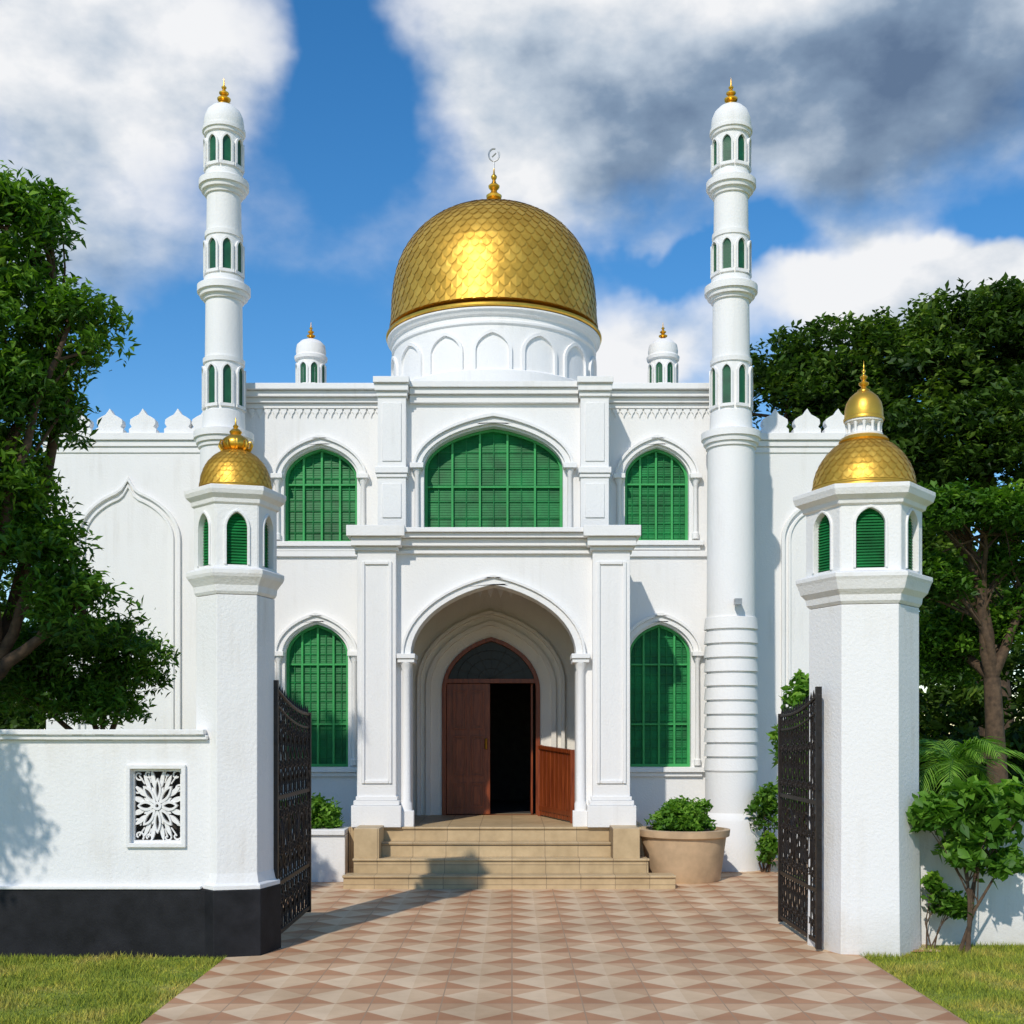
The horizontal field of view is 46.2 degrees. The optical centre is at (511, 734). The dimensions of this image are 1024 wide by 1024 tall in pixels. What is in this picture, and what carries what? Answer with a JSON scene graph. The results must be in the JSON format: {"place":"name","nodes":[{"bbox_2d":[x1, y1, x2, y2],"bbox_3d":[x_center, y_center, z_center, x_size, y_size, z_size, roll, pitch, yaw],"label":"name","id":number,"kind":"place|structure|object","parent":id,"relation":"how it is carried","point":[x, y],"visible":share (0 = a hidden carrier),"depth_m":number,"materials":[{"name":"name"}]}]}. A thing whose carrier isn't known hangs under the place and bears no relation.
{"place":"outdoors","nodes":[
{"label":"outdoors","id":0,"kind":"place"},
{"bbox_2d":[0,781,1023,1023],"bbox_3d":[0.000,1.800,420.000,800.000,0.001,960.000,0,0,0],"label":"ground","id":1,"kind":"structure","parent":0,"point":[184,987],"depth_m":8.49,"materials":[{"name":"green plant"}]},
{"bbox_2d":[0,160,156,680],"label":"leafy tree","id":2,"kind":"object","parent":1,"relation":"on","point":[36,376],"visible":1,"depth_m":10.75,"materials":[{"name":"green plant"}]},
{"bbox_2d":[0,610,180,728],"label":"leafy tree","id":3,"kind":"object","parent":1,"relation":"on","point":[103,684],"visible":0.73,"depth_m":11.62,"materials":[{"name":"green plant"}]},
{"bbox_2d":[0,740,209,956],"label":"boundary wall","id":4,"kind":"structure","parent":1,"relation":"on","point":[62,812],"depth_m":9.75,"materials":[{"name":"paint"}]},
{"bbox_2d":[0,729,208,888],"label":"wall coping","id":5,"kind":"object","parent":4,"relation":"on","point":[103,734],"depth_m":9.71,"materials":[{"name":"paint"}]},
{"bbox_2d":[132,769,180,842],"bbox_3d":[-2.888,0.577,9.790,0.419,0.601,0.060,0,0,0],"label":"vent lattice","id":6,"kind":"object","parent":4,"relation":"attached to","point":[160,809],"visible":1,"depth_m":9.78,"materials":[{"name":"paint"}]},
{"bbox_2d":[136,771,179,839],"bbox_3d":[-2.889,0.577,9.910,0.414,0.601,0.060,0,0,0],"label":"vent backing","id":7,"kind":"object","parent":4,"relation":"attached to","point":[174,826],"visible":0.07,"depth_m":9.88,"materials":[{"name":"black"}]},
{"bbox_2d":[205,884,280,958],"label":"black plinth","id":8,"kind":"structure","parent":1,"relation":"on","point":[241,923],"depth_m":9.69,"materials":[{"name":"paint"}]},
{"bbox_2d":[184,483,285,890],"bbox_3d":[-2.300,-0.391,9.990,0.801,3.282,0.801,0,0,0],"label":"pillar shaft","id":9,"kind":"object","parent":8,"relation":"on","point":[235,641],"visible":0.86,"depth_m":9.74,"materials":[{"name":"paint"}]},
{"bbox_2d":[199,449,271,489],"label":"gold dome","id":10,"kind":"structure","parent":9,"relation":"on","point":[236,483],"depth_m":9.77,"materials":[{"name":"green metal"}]},
{"bbox_2d":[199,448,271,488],"bbox_3d":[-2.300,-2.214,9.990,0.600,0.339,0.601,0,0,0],"label":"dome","id":11,"kind":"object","parent":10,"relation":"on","point":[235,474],"visible":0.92,"depth_m":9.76,"materials":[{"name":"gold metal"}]},
{"bbox_2d":[218,417,252,451],"bbox_3d":[-2.300,-2.497,9.990,0.298,0.293,0.285,0,0,0],"label":"gold finial","id":12,"kind":"object","parent":11,"relation":"on","point":[235,439],"visible":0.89,"depth_m":9.91,"materials":[{"name":"gold metal"}]},
{"bbox_2d":[203,513,268,567],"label":"lantern shutters","id":13,"kind":"object","parent":9,"relation":"on","point":[236,539],"visible":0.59,"depth_m":9.75,"materials":[{"name":"green wood"}]},
{"bbox_2d":[273,680,310,933],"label":"wrought iron gate","id":14,"kind":"structure","parent":9,"relation":"attached to","point":[300,844],"depth_m":10.79,"materials":[{"name":"black metal"}]},
{"bbox_2d":[42,82,845,888],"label":"mosque","id":15,"kind":"structure","parent":1,"relation":"on","point":[542,616],"depth_m":16.46,"materials":[{"name":"white paint"}]},
{"bbox_2d":[285,429,689,766],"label":"green window frames","id":16,"kind":"structure","parent":15,"relation":"in","point":[672,458],"depth_m":16.60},
{"bbox_2d":[442,637,539,814],"bbox_3d":[-0.299,-0.128,17.485,1.396,2.536,0.830,0,0,0],"label":"wooden door","id":17,"kind":"structure","parent":15,"relation":"in","point":[465,707],"depth_m":17.14,"materials":[{"name":"red wood"}]},
{"bbox_2d":[0,577,1023,800],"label":"background trees","id":18,"kind":"object","parent":1,"relation":"on","point":[942,707],"visible":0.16,"depth_m":23.27,"materials":[{"name":"green plant"}]},
{"bbox_2d":[743,782,777,871],"bbox_3d":[3.301,1.235,15.649,0.585,1.250,0.685,0,0,0],"label":"garden shrub","id":19,"kind":"object","parent":1,"relation":"on","point":[767,802],"visible":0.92,"depth_m":15.59,"materials":[{"name":"green plant"}]},
{"bbox_2d":[766,669,808,823],"bbox_3d":[3.170,0.555,13.204,0.758,2.595,0.744,0,0,0],"label":"garden shrub","id":20,"kind":"object","parent":1,"relation":"on","point":[798,693],"visible":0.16,"depth_m":13.15,"materials":[{"name":"green plant"}]},
{"bbox_2d":[793,481,935,956],"bbox_3d":[2.975,-0.101,10.150,1.153,3.902,1.091,0,0,0],"label":"pillar shaft","id":21,"kind":"object","parent":1,"relation":"on","point":[864,648],"visible":0.91,"depth_m":9.78,"materials":[{"name":"paint"}]},
{"bbox_2d":[778,687,821,949],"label":"wrought iron gate","id":22,"kind":"structure","parent":21,"relation":"attached to","point":[793,830],"depth_m":10.52,"materials":[{"name":"black metal"}]},
{"bbox_2d":[812,390,915,490],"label":"gold dome","id":23,"kind":"structure","parent":21,"relation":"on","point":[863,403],"depth_m":9.99,"materials":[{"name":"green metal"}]},
{"bbox_2d":[844,416,882,436],"bbox_3d":[2.975,-2.585,10.150,0.315,0.162,0.315,0,0,0],"label":"cupola neck","id":24,"kind":"object","parent":23,"relation":"on","point":[863,424],"visible":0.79,"depth_m":10.04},
{"bbox_2d":[857,362,869,391],"bbox_3d":[2.975,-3.035,10.150,0.108,0.265,0.108,0,0,0],"label":"gold finial","id":25,"kind":"object","parent":23,"relation":"on","point":[863,383],"visible":0.96,"depth_m":10.13,"materials":[{"name":"gold metal"}]},
{"bbox_2d":[812,438,916,488],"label":"dome scales","id":26,"kind":"object","parent":23,"relation":"on","point":[856,470],"visible":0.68,"depth_m":9.83,"materials":[{"name":"gold metal"}]},
{"bbox_2d":[818,508,912,572],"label":"lantern shutters","id":27,"kind":"object","parent":21,"relation":"on","point":[869,537],"visible":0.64,"depth_m":9.79,"materials":[{"name":"green wood"}]},
{"bbox_2d":[750,271,1023,779],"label":"rain tree","id":28,"kind":"object","parent":1,"relation":"on","point":[964,417],"visible":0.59,"depth_m":25.38,"materials":[{"name":"green plant"}]},
{"bbox_2d":[920,870,975,947],"bbox_3d":[3.646,1.495,10.039,0.453,0.717,0.345,0,0,28],"label":"garden shrub","id":29,"kind":"object","parent":1,"relation":"on","point":[947,902],"visible":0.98,"depth_m":10.01,"materials":[{"name":"green plant"}]},
{"bbox_2d":[906,775,1023,952],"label":"broadleaf shrub","id":30,"kind":"object","parent":1,"relation":"on","point":[972,813],"visible":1,"depth_m":9.80,"materials":[{"name":"green plant"}]},
{"bbox_2d":[917,477,1023,784],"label":"spreading tree","id":31,"kind":"object","parent":1,"relation":"on","point":[949,642],"visible":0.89,"depth_m":18.82,"materials":[{"name":"green plant"}]},
{"bbox_2d":[919,817,1023,945],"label":"boundary wall","id":32,"kind":"structure","parent":1,"relation":"on","point":[999,916],"depth_m":10.25,"materials":[{"name":"paint"}]},
{"bbox_2d":[919,736,1023,797],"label":"palm plant","id":33,"kind":"object","parent":1,"relation":"on","point":[953,760],"visible":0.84,"depth_m":11.03,"materials":[{"name":"green plant"}]},
{"bbox_2d":[0,0,1023,733],"label":"sky","id":34,"kind":"structure","parent":0,"point":[887,137],"materials":[{"name":"blue"}]},
{"bbox_2d":[141,858,968,1023],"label":"paved path","id":35,"kind":"structure","parent":0,"point":[728,948],"depth_m":9.23,"materials":[{"name":"beige tile"}]},
{"bbox_2d":[283,792,349,881],"bbox_3d":[-2.530,1.253,14.850,1.000,1.095,0.580,0,0,0],"label":"planter","id":36,"kind":"object","parent":35,"relation":"on","point":[329,847],"visible":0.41,"depth_m":14.60,"materials":[{"name":"white paint"}]},
{"bbox_2d":[640,795,729,883],"bbox_3d":[2.123,1.268,14.850,1.140,1.063,1.140,0,0,0],"label":"planter","id":37,"kind":"object","parent":35,"relation":"on","point":[684,840],"visible":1,"depth_m":14.48,"materials":[{"name":"ceramic"}]}
]}

